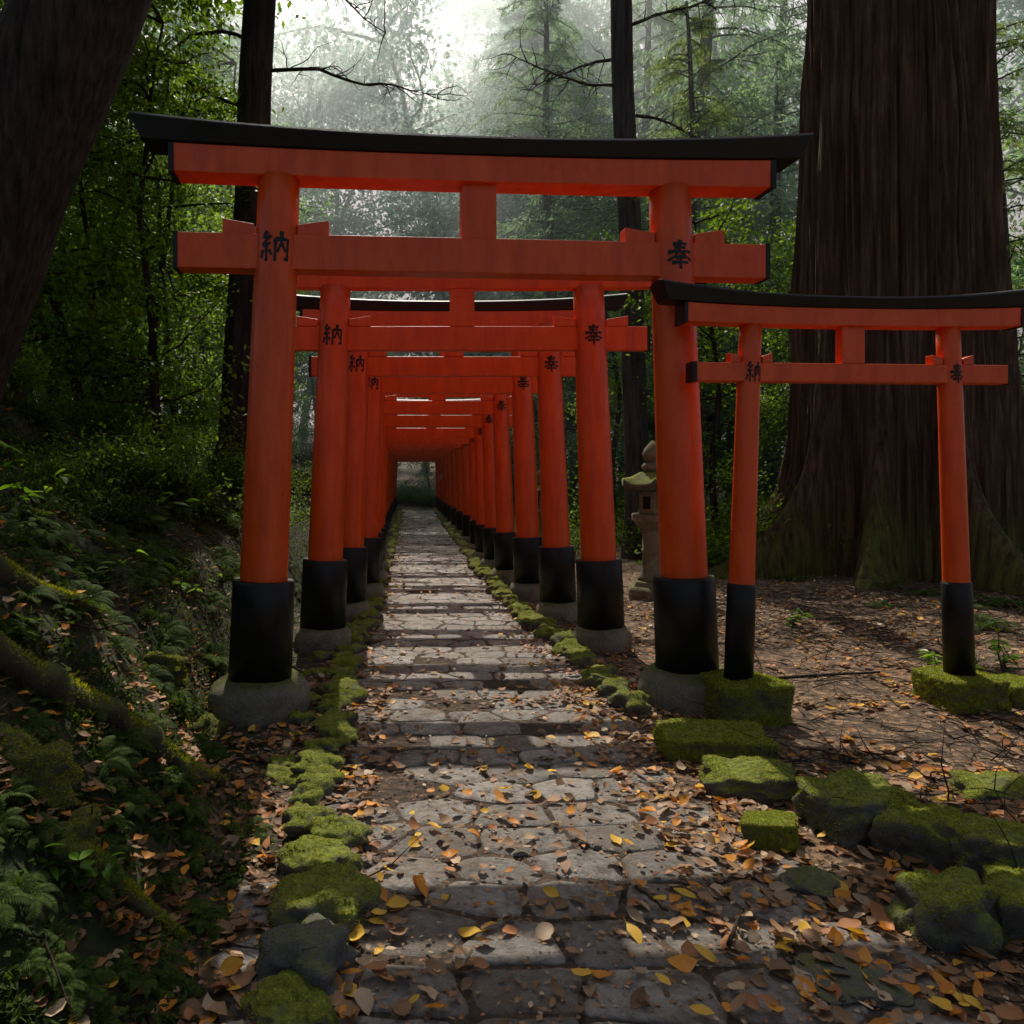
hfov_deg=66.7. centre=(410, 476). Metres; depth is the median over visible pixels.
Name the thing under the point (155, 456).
shrub
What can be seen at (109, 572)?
shrub
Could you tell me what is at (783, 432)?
broadleaf tree
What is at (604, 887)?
fallen leaf
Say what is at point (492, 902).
fallen leaf
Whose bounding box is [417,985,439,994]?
fallen leaf
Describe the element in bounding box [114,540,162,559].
shrub
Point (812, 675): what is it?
fallen stick
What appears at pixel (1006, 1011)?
fallen leaf
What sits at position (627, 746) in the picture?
fallen leaf
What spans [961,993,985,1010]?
fallen leaf
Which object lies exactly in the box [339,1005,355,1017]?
fallen leaf
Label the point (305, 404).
broadleaf tree
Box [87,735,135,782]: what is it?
fern
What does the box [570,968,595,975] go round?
fallen leaf
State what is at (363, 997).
fallen leaf
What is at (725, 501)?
shrub
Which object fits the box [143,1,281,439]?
conifer tree
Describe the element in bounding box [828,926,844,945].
fallen leaf
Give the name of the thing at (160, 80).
broadleaf tree
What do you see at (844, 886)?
fallen leaf
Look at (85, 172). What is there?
broadleaf tree
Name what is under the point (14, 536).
fern
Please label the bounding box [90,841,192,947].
tree root
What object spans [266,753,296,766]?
edging stone
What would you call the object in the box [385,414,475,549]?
torii gate
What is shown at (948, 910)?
mossy boulder
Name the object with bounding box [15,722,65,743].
fern
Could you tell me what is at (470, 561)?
edging stone
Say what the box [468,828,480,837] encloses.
fallen leaf
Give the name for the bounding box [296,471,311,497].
shrub
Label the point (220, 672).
fern
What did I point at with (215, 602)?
fern
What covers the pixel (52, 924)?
fern
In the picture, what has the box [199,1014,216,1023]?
fallen leaf
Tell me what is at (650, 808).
fallen leaf
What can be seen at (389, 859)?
fallen leaf
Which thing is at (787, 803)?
fallen leaf
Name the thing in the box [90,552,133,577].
fern
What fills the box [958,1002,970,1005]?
fallen leaf
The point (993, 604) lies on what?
fern
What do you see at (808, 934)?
fallen leaf
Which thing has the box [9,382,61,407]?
shrub
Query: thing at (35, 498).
fern
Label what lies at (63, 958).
fern
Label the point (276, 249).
torii gate
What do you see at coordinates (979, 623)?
fern
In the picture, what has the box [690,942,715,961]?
fallen leaf
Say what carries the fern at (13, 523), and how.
on the ground
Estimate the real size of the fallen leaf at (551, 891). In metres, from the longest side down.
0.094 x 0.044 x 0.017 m
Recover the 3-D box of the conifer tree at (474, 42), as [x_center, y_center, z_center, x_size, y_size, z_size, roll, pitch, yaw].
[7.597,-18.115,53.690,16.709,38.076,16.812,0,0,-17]
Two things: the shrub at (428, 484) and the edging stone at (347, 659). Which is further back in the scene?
the shrub at (428, 484)
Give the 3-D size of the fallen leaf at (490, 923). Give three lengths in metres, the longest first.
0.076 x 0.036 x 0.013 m
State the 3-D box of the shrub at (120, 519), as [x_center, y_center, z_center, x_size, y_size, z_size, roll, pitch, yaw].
[-2.439,0.222,6.306,0.849,0.644,0.890,0,0,-26]
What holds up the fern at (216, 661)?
on the ground
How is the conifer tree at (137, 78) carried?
on the ground
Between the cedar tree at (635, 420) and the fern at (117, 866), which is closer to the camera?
the fern at (117, 866)
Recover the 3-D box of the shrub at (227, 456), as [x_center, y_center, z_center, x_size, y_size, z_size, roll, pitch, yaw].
[-2.525,-0.372,10.857,1.924,1.170,2.055,0,0,-8]
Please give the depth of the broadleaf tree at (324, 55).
48.52 m
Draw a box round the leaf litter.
[0,401,1023,1023]
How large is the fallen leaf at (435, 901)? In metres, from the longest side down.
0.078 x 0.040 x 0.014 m
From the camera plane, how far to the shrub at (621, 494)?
16.89 m
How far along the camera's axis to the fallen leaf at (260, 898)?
2.69 m
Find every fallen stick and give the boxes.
[634,884,668,911]
[726,907,742,946]
[775,671,880,679]
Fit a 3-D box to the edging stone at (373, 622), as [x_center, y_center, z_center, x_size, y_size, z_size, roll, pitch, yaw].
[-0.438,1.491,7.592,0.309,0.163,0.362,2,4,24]
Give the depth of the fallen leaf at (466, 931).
2.50 m
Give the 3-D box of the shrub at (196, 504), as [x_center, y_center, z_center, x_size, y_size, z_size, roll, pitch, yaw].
[-2.634,0.021,8.333,1.478,1.070,1.410,0,0,-27]
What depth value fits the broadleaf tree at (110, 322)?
12.78 m
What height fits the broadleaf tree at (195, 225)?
8.097 m
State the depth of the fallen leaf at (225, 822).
3.22 m
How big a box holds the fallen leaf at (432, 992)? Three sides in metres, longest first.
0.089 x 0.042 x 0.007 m
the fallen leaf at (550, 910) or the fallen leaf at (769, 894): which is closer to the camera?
the fallen leaf at (550, 910)
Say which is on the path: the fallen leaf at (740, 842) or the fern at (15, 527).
the fallen leaf at (740, 842)
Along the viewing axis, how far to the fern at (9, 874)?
2.05 m
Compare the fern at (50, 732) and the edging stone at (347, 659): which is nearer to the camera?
the fern at (50, 732)
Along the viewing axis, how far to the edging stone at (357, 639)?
6.75 m
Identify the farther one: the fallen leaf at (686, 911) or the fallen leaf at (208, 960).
the fallen leaf at (686, 911)
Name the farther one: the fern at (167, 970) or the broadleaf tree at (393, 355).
the broadleaf tree at (393, 355)
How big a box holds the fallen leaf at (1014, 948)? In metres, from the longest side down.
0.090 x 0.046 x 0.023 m
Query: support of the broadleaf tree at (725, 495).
on the ground
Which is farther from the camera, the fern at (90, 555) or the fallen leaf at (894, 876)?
the fern at (90, 555)
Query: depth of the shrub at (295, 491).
13.82 m
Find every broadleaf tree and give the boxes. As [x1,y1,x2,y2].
[0,0,165,410]
[0,1,93,338]
[1,8,83,401]
[11,112,167,401]
[17,202,239,410]
[23,144,128,401]
[26,116,171,415]
[36,42,283,434]
[38,181,151,397]
[39,0,257,449]
[42,46,226,425]
[50,32,221,410]
[50,127,141,409]
[61,114,196,418]
[66,2,177,417]
[70,2,234,423]
[109,279,170,413]
[111,41,238,429]
[118,5,348,415]
[155,6,359,392]
[167,290,317,432]
[171,184,309,445]
[173,273,223,430]
[190,0,463,389]
[227,55,374,416]
[238,0,580,425]
[272,40,421,440]
[292,291,319,456]
[292,295,314,450]
[292,370,309,442]
[292,381,315,455]
[294,67,441,401]
[358,191,576,470]
[370,0,721,398]
[385,0,730,356]
[387,352,418,472]
[395,46,611,436]
[398,17,606,236]
[403,398,434,487]
[466,1,663,455]
[512,378,576,497]
[526,132,792,473]
[535,197,745,513]
[557,7,786,505]
[563,0,805,488]
[563,224,654,541]
[567,230,735,484]
[610,350,654,439]
[613,196,788,556]
[636,43,800,480]
[647,0,806,390]
[649,76,798,449]
[702,353,763,498]
[705,168,797,501]
[705,333,736,503]
[732,252,791,484]
[736,211,795,420]
[743,285,790,506]
[750,0,1023,233]
[997,47,1023,386]
[998,33,1023,380]
[999,105,1023,372]
[1017,327,1023,392]
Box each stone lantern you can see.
[537,469,541,535]
[622,441,659,600]
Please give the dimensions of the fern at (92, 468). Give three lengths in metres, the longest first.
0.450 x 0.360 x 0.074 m
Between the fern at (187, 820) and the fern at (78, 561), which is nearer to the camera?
the fern at (187, 820)
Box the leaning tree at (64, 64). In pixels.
[0,0,313,403]
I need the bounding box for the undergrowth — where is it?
[0,396,939,1023]
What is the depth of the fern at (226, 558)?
7.26 m
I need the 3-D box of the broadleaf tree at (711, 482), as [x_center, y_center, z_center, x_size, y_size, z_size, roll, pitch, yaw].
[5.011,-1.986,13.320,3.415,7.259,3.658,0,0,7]
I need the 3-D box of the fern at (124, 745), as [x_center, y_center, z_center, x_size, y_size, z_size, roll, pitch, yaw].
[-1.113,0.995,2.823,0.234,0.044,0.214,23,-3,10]
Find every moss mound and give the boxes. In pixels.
[0,722,84,810]
[41,803,101,878]
[142,650,188,688]
[187,713,226,735]
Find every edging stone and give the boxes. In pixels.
[261,764,292,786]
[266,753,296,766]
[279,801,336,838]
[285,764,344,790]
[286,710,315,727]
[288,778,334,805]
[289,745,345,773]
[301,667,328,677]
[302,737,351,753]
[309,650,332,661]
[309,692,323,705]
[309,707,358,732]
[315,697,347,714]
[317,718,358,744]
[319,677,362,694]
[323,688,368,708]
[325,663,358,680]
[329,653,362,669]
[330,671,356,681]
[332,650,355,658]
[335,642,368,653]
[347,622,371,632]
[350,633,363,644]
[351,628,371,644]
[353,611,383,621]
[353,617,381,630]
[366,596,385,603]
[368,601,384,609]
[368,602,379,610]
[387,539,398,544]
[387,548,395,553]
[450,533,460,537]
[458,541,467,546]
[460,549,470,554]
[465,550,474,556]
[467,559,480,564]
[467,562,479,569]
[473,564,493,573]
[477,569,490,578]
[484,573,492,581]
[485,582,508,594]
[486,579,502,585]
[487,575,503,581]
[491,589,512,600]
[501,594,519,599]
[502,595,518,606]
[507,602,532,617]
[514,600,531,607]
[516,610,538,621]
[518,614,545,630]
[528,617,558,631]
[533,626,565,640]
[550,630,577,645]
[551,637,582,655]
[562,646,596,661]
[569,650,596,668]
[581,664,617,682]
[583,668,619,690]
[596,677,630,697]
[607,687,652,716]
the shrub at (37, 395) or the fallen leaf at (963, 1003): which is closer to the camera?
the fallen leaf at (963, 1003)
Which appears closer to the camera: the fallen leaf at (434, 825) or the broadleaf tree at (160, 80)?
the fallen leaf at (434, 825)
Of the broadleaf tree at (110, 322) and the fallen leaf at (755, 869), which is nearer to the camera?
the fallen leaf at (755, 869)
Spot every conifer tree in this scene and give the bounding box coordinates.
[48,0,198,428]
[68,8,224,421]
[109,0,301,423]
[143,0,312,426]
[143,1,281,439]
[161,0,321,410]
[397,0,617,499]
[403,0,615,477]
[407,0,573,449]
[420,0,605,471]
[437,0,654,521]
[449,0,619,480]
[489,1,620,492]
[510,0,760,502]
[560,0,806,425]
[578,0,724,438]
[611,1,786,510]
[638,0,787,448]
[648,0,806,499]
[996,18,1023,391]
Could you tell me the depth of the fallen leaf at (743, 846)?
3.05 m
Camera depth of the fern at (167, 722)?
3.17 m
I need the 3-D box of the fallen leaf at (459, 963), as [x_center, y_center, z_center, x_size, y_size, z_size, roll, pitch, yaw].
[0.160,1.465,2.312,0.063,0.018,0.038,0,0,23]
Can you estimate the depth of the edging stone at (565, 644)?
6.48 m
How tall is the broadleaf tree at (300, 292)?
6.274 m
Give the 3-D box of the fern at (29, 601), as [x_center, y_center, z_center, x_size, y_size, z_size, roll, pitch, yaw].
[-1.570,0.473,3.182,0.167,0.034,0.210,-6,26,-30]
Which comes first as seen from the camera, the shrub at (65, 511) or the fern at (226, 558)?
the shrub at (65, 511)
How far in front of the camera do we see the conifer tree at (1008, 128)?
17.55 m
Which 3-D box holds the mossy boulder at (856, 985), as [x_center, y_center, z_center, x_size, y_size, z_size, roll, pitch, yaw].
[1.284,1.496,2.269,0.344,0.059,0.255,1,1,-11]
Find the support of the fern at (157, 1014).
on the ground
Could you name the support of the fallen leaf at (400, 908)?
on the path
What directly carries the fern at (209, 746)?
on the ground
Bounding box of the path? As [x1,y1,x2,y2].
[209,507,969,1023]
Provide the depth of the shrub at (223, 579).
6.88 m
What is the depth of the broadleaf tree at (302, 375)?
58.13 m
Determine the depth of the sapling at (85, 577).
4.74 m
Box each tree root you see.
[0,555,125,635]
[0,630,228,787]
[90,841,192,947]
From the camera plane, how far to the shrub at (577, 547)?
13.52 m
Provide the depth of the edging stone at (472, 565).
12.40 m
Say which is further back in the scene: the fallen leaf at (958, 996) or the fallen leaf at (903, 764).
the fallen leaf at (903, 764)
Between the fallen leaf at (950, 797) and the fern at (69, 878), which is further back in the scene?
the fallen leaf at (950, 797)
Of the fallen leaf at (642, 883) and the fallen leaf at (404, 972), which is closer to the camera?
the fallen leaf at (404, 972)
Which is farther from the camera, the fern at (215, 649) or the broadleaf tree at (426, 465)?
the broadleaf tree at (426, 465)
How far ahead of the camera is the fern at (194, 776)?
3.13 m
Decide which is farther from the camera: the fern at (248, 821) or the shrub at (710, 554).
the shrub at (710, 554)
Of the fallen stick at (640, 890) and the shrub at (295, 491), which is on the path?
the fallen stick at (640, 890)
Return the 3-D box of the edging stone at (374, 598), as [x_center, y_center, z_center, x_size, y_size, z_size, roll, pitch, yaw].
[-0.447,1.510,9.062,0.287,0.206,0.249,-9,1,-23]
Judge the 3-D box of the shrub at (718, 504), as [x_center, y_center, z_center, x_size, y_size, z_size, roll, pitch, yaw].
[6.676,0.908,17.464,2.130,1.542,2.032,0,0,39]
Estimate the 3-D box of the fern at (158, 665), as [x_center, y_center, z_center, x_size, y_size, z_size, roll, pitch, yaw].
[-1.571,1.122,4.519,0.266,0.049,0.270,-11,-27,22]
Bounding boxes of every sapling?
[0,441,74,506]
[37,823,125,895]
[59,533,148,584]
[84,489,197,533]
[154,413,190,459]
[170,574,221,600]
[194,498,239,525]
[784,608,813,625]
[917,649,984,669]
[983,620,1023,671]
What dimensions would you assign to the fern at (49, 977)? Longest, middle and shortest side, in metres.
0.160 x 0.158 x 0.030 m
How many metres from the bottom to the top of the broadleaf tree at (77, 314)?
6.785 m
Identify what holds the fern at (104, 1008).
on the ground
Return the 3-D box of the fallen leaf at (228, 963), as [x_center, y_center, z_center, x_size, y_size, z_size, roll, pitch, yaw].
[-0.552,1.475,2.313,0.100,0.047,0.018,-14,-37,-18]
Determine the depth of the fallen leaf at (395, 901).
2.63 m
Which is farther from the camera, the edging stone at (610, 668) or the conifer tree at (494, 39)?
the conifer tree at (494, 39)
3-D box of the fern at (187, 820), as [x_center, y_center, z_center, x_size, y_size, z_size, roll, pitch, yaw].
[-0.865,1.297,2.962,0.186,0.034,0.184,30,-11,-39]
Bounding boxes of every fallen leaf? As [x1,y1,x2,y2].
[173,998,204,1020]
[176,915,190,923]
[184,1006,194,1019]
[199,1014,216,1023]
[201,952,219,968]
[202,866,211,872]
[213,975,229,993]
[214,956,243,972]
[215,963,245,978]
[219,820,229,824]
[221,835,242,845]
[227,934,236,940]
[230,991,242,996]
[248,978,258,990]
[251,838,259,844]
[253,889,273,904]
[262,883,276,890]
[289,724,296,728]
[334,999,355,1018]
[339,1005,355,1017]
[340,968,364,973]
[347,792,354,797]
[349,921,364,940]
[352,983,373,1015]
[353,810,366,816]
[355,792,373,798]
[357,747,369,752]
[358,960,388,968]
[368,775,374,784]
[374,944,384,953]
[379,857,399,862]
[380,919,394,928]
[383,825,392,832]
[386,895,414,907]
[387,915,411,923]
[390,905,408,911]
[391,1002,416,1014]
[393,970,410,975]
[408,994,419,1002]
[413,873,425,887]
[414,876,427,898]
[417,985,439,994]
[425,986,437,999]
[428,822,441,827]
[429,898,444,904]
[439,784,448,790]
[449,990,457,996]
[455,956,471,970]
[457,926,482,936]
[462,788,471,794]
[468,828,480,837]
[469,747,477,755]
[473,957,489,968]
[474,936,492,940]
[482,921,495,929]
[486,900,495,904]
[488,823,496,828]
[494,786,504,801]
[495,813,507,815]
[496,745,504,752]
[497,914,514,920]
[502,913,513,917]
[523,811,536,818]
[535,922,553,940]
[542,886,563,897]
[545,902,554,918]
[549,841,563,846]
[564,827,584,834]
[567,804,574,813]
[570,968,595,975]
[601,882,611,893]
[605,737,613,743]
[608,766,622,771]
[610,834,621,843]
[623,740,633,750]
[623,917,641,943]
[630,986,646,1009]
[633,820,642,830]
[637,878,646,886]
[637,986,649,1001]
[638,806,655,811]
[653,895,665,899]
[654,919,668,923]
[665,954,704,972]
[666,795,677,800]
[666,904,680,911]
[668,913,682,926]
[669,892,680,901]
[670,923,678,932]
[673,888,700,898]
[676,900,694,915]
[679,791,688,805]
[681,939,697,956]
[683,916,690,926]
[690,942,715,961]
[710,882,725,894]
[718,828,735,844]
[722,1001,730,1011]
[726,981,744,989]
[730,988,747,1011]
[732,840,747,845]
[734,841,753,849]
[735,911,752,918]
[737,856,754,869]
[738,799,747,804]
[743,991,764,1014]
[748,927,760,941]
[752,867,763,873]
[755,895,767,907]
[756,994,782,1005]
[758,885,777,902]
[759,890,782,904]
[762,961,792,979]
[764,1003,785,1011]
[773,944,790,949]
[783,800,792,806]
[783,937,797,941]
[792,965,816,982]
[792,970,813,994]
[794,941,814,948]
[795,975,819,992]
[798,914,811,931]
[798,925,821,947]
[814,1001,833,1023]
[815,1005,831,1012]
[817,831,825,836]
[818,963,841,982]
[827,896,847,908]
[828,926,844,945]
[832,875,848,889]
[834,889,850,904]
[834,918,860,927]
[843,875,855,888]
[847,726,856,731]
[847,927,864,933]
[855,946,872,967]
[865,764,875,769]
[868,894,892,923]
[870,944,895,951]
[889,871,900,879]
[890,764,901,771]
[899,761,914,767]
[911,969,922,975]
[917,763,934,769]
[920,764,935,772]
[928,994,951,1011]
[930,796,949,802]
[930,969,956,991]
[937,956,952,966]
[943,765,951,773]
[945,792,956,801]
[949,990,971,1005]
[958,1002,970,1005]
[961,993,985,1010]
[965,943,997,959]
[967,766,975,771]
[992,1004,1023,1019]
[993,766,1011,771]
[1004,810,1020,822]
[1004,936,1023,951]
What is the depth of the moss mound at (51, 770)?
2.34 m
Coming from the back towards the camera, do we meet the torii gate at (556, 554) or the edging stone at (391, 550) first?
the edging stone at (391, 550)
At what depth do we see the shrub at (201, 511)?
8.60 m
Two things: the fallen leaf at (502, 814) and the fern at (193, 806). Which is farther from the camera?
the fallen leaf at (502, 814)
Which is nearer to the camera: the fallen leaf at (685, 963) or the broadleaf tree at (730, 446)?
the fallen leaf at (685, 963)
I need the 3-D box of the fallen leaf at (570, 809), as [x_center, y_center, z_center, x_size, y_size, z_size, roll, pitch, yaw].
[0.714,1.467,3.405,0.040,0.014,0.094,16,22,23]
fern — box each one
[0,461,18,473]
[0,509,11,526]
[0,519,24,533]
[0,531,39,549]
[0,621,44,642]
[0,774,38,808]
[0,789,37,803]
[0,800,29,836]
[0,868,60,923]
[0,882,37,932]
[0,913,31,937]
[1,618,27,638]
[2,611,52,628]
[6,522,24,532]
[7,507,62,532]
[8,941,53,983]
[9,490,48,504]
[10,585,61,606]
[11,944,75,989]
[14,708,62,742]
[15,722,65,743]
[15,812,64,854]
[19,521,71,548]
[20,505,56,517]
[23,547,73,582]
[25,720,57,744]
[27,521,72,547]
[27,580,54,604]
[28,690,73,711]
[29,493,63,511]
[29,941,73,983]
[33,919,81,953]
[40,859,92,878]
[42,428,80,447]
[42,961,90,1007]
[44,517,78,539]
[44,869,78,888]
[47,509,93,528]
[49,603,90,619]
[52,595,84,609]
[52,952,120,1023]
[64,549,104,570]
[65,580,118,615]
[66,460,108,476]
[70,516,97,530]
[72,524,106,542]
[73,522,100,539]
[73,548,109,560]
[74,792,82,805]
[75,858,132,919]
[76,593,114,613]
[78,685,127,726]
[79,863,129,884]
[82,511,105,527]
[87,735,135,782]
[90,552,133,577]
[90,995,128,1023]
[91,776,117,795]
[95,736,142,767]
[98,752,142,796]
[98,833,143,864]
[99,519,131,541]
[100,534,147,553]
[100,606,137,636]
[101,813,134,832]
[103,956,135,984]
[104,631,142,657]
[108,725,155,759]
[112,430,135,440]
[113,781,165,818]
[113,791,150,819]
[116,963,160,998]
[122,638,139,660]
[128,560,167,591]
[128,1003,186,1023]
[129,552,178,572]
[129,710,177,749]
[135,661,169,671]
[138,930,190,982]
[140,561,170,581]
[140,663,173,682]
[142,963,204,1010]
[143,545,178,566]
[145,674,172,694]
[145,770,192,789]
[146,866,196,894]
[147,775,197,794]
[149,488,171,501]
[150,685,174,701]
[153,612,194,642]
[153,681,197,712]
[154,548,194,564]
[154,628,190,656]
[161,499,193,517]
[164,791,217,825]
[171,807,206,826]
[173,898,232,940]
[174,805,210,842]
[175,768,205,795]
[176,823,224,876]
[177,564,206,577]
[179,911,206,932]
[191,732,231,763]
[191,742,227,763]
[196,523,225,539]
[201,641,228,673]
[202,542,227,552]
[202,656,228,666]
[203,591,229,616]
[205,588,226,602]
[206,547,236,567]
[206,667,227,674]
[210,553,235,569]
[213,544,236,554]
[216,514,241,522]
[222,815,274,847]
[228,529,241,543]
[228,561,239,577]
[295,583,300,593]
[771,574,819,582]
[863,600,898,608]
[902,589,940,597]
[935,601,999,610]
[973,595,1023,606]
[973,600,1014,609]
[974,613,1023,632]
[1011,607,1023,612]
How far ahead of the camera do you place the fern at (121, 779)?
2.74 m
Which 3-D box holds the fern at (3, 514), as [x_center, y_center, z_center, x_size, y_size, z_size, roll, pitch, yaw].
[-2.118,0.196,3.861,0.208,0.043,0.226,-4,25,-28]
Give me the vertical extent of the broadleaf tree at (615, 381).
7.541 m
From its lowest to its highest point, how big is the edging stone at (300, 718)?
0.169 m
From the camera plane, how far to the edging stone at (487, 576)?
10.88 m
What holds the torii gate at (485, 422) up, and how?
on the ground
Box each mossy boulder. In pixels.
[698,754,798,804]
[792,768,918,847]
[794,952,914,1008]
[884,865,1010,956]
[935,812,1023,883]
[948,769,1023,804]
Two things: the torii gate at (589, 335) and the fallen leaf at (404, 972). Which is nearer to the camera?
the fallen leaf at (404, 972)
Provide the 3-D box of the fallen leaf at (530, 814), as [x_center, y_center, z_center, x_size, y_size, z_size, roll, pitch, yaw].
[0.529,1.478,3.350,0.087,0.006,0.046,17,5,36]
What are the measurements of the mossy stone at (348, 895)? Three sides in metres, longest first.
0.393 x 0.358 x 0.236 m
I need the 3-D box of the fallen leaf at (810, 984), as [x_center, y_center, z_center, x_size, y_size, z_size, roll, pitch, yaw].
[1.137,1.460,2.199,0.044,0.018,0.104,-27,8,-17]
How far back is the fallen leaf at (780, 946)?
2.40 m
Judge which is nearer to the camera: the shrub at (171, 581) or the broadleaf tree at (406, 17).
the shrub at (171, 581)
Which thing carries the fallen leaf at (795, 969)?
on the leaf litter
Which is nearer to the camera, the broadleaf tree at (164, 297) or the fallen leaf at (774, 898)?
the fallen leaf at (774, 898)
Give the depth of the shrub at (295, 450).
24.67 m
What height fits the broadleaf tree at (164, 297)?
6.759 m
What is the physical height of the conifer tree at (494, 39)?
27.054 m
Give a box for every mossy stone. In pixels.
[236,968,340,1023]
[244,913,359,995]
[265,860,381,932]
[276,834,362,875]
[309,814,373,848]
[740,809,800,855]
[778,866,844,906]
[867,796,963,869]
[982,862,1023,945]
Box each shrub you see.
[0,467,32,489]
[2,428,114,491]
[2,469,42,492]
[3,329,70,401]
[3,443,99,504]
[6,336,71,398]
[8,381,39,398]
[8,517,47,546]
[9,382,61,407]
[9,386,45,402]
[45,486,92,522]
[59,394,224,493]
[59,462,138,518]
[64,470,173,532]
[72,465,163,532]
[75,550,134,593]
[76,472,178,530]
[80,442,169,498]
[99,556,124,576]
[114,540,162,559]
[120,411,192,452]
[127,400,217,460]
[131,429,241,517]
[132,604,159,623]
[143,480,158,491]
[149,450,221,514]
[150,399,219,439]
[156,512,177,523]
[159,677,211,723]
[164,571,183,588]
[165,415,217,446]
[165,559,182,574]
[167,413,300,474]
[173,563,195,582]
[183,457,244,490]
[188,465,243,498]
[191,484,227,521]
[192,454,244,484]
[193,414,217,441]
[208,560,239,584]
[211,501,242,533]
[220,454,244,492]
[220,469,243,492]
[225,478,243,516]
[230,473,243,498]
[290,476,310,534]
[290,480,307,500]
[291,456,311,502]
[291,463,311,480]
[291,475,310,485]
[292,441,312,459]
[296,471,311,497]
[396,480,419,503]
[397,478,418,500]
[397,479,426,500]
[402,481,435,506]
[411,474,435,496]
[539,509,579,546]
[568,489,579,525]
[569,492,577,513]
[569,523,618,541]
[569,527,580,558]
[614,509,623,547]
[615,476,624,537]
[615,506,729,545]
[615,518,641,556]
[616,495,623,516]
[621,521,712,553]
[625,492,759,565]
[705,490,771,568]
[705,498,725,520]
[706,471,859,561]
[706,481,769,540]
[708,478,774,522]
[718,494,731,509]
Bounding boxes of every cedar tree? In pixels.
[139,0,473,471]
[481,0,754,559]
[708,0,1023,596]
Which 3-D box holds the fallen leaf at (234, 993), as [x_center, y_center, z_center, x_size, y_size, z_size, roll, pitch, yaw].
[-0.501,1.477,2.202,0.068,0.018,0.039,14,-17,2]
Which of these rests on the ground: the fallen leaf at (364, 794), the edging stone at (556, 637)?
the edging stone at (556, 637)
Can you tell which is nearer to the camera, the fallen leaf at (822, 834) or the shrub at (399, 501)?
the fallen leaf at (822, 834)
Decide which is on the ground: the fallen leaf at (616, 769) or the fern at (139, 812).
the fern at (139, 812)
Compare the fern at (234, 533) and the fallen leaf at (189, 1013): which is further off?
the fern at (234, 533)
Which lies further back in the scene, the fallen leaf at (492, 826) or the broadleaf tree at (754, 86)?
the broadleaf tree at (754, 86)
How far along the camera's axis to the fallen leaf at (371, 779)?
3.71 m
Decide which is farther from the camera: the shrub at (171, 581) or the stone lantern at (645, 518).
the stone lantern at (645, 518)
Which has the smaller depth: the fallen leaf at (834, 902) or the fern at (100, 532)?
the fallen leaf at (834, 902)
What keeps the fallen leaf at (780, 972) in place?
on the path
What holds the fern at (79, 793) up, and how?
on the ground
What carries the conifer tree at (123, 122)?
on the ground
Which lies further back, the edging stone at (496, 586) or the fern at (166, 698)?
the edging stone at (496, 586)
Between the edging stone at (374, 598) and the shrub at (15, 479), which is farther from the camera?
the edging stone at (374, 598)
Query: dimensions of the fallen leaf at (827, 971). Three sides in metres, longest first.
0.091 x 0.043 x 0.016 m
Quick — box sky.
[36,0,1023,458]
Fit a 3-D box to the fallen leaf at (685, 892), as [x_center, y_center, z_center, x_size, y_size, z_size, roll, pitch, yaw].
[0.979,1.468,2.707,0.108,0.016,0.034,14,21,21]
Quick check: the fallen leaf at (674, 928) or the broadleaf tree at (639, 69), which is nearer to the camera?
the fallen leaf at (674, 928)
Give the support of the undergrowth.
on the ground
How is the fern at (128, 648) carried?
on the ground
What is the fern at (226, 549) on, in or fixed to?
on the ground
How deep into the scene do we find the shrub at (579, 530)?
16.50 m
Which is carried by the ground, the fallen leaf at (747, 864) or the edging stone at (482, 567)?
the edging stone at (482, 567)
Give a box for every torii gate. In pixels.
[128,111,813,726]
[294,275,650,653]
[296,293,627,622]
[364,352,562,600]
[378,394,533,583]
[381,394,512,567]
[384,399,484,559]
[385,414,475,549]
[385,427,470,542]
[387,448,462,535]
[389,451,456,528]
[390,453,451,524]
[391,455,447,520]
[392,457,443,517]
[393,459,441,514]
[395,460,439,512]
[396,461,437,509]
[650,279,1023,680]
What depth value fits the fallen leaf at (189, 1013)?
2.11 m
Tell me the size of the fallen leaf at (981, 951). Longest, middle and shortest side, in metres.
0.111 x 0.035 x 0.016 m
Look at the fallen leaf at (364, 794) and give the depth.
3.53 m
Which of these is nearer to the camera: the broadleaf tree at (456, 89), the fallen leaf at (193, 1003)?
the fallen leaf at (193, 1003)
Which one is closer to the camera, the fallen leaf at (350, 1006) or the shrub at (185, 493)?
the fallen leaf at (350, 1006)
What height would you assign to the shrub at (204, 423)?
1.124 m
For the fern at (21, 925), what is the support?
on the ground
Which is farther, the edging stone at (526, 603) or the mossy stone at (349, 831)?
the edging stone at (526, 603)
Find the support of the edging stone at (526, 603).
on the ground
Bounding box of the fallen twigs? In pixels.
[0,506,1023,1018]
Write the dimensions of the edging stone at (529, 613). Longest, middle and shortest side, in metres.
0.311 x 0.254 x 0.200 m
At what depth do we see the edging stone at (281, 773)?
3.80 m
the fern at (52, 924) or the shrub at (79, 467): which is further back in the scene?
the shrub at (79, 467)
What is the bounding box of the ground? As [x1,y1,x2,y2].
[0,404,1023,1023]
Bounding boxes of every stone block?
[652,717,781,762]
[699,669,796,726]
[910,664,1011,714]
[995,673,1023,707]
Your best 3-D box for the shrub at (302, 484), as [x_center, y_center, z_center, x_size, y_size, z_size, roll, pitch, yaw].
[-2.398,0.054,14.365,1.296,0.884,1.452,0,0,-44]
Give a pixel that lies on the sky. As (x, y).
(442, 14)
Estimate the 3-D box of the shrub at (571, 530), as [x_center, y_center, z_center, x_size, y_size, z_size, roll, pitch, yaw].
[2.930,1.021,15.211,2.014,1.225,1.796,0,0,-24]
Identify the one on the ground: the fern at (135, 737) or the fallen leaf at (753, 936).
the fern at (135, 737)
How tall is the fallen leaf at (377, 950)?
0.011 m
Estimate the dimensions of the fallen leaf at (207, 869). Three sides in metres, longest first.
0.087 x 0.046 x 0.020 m

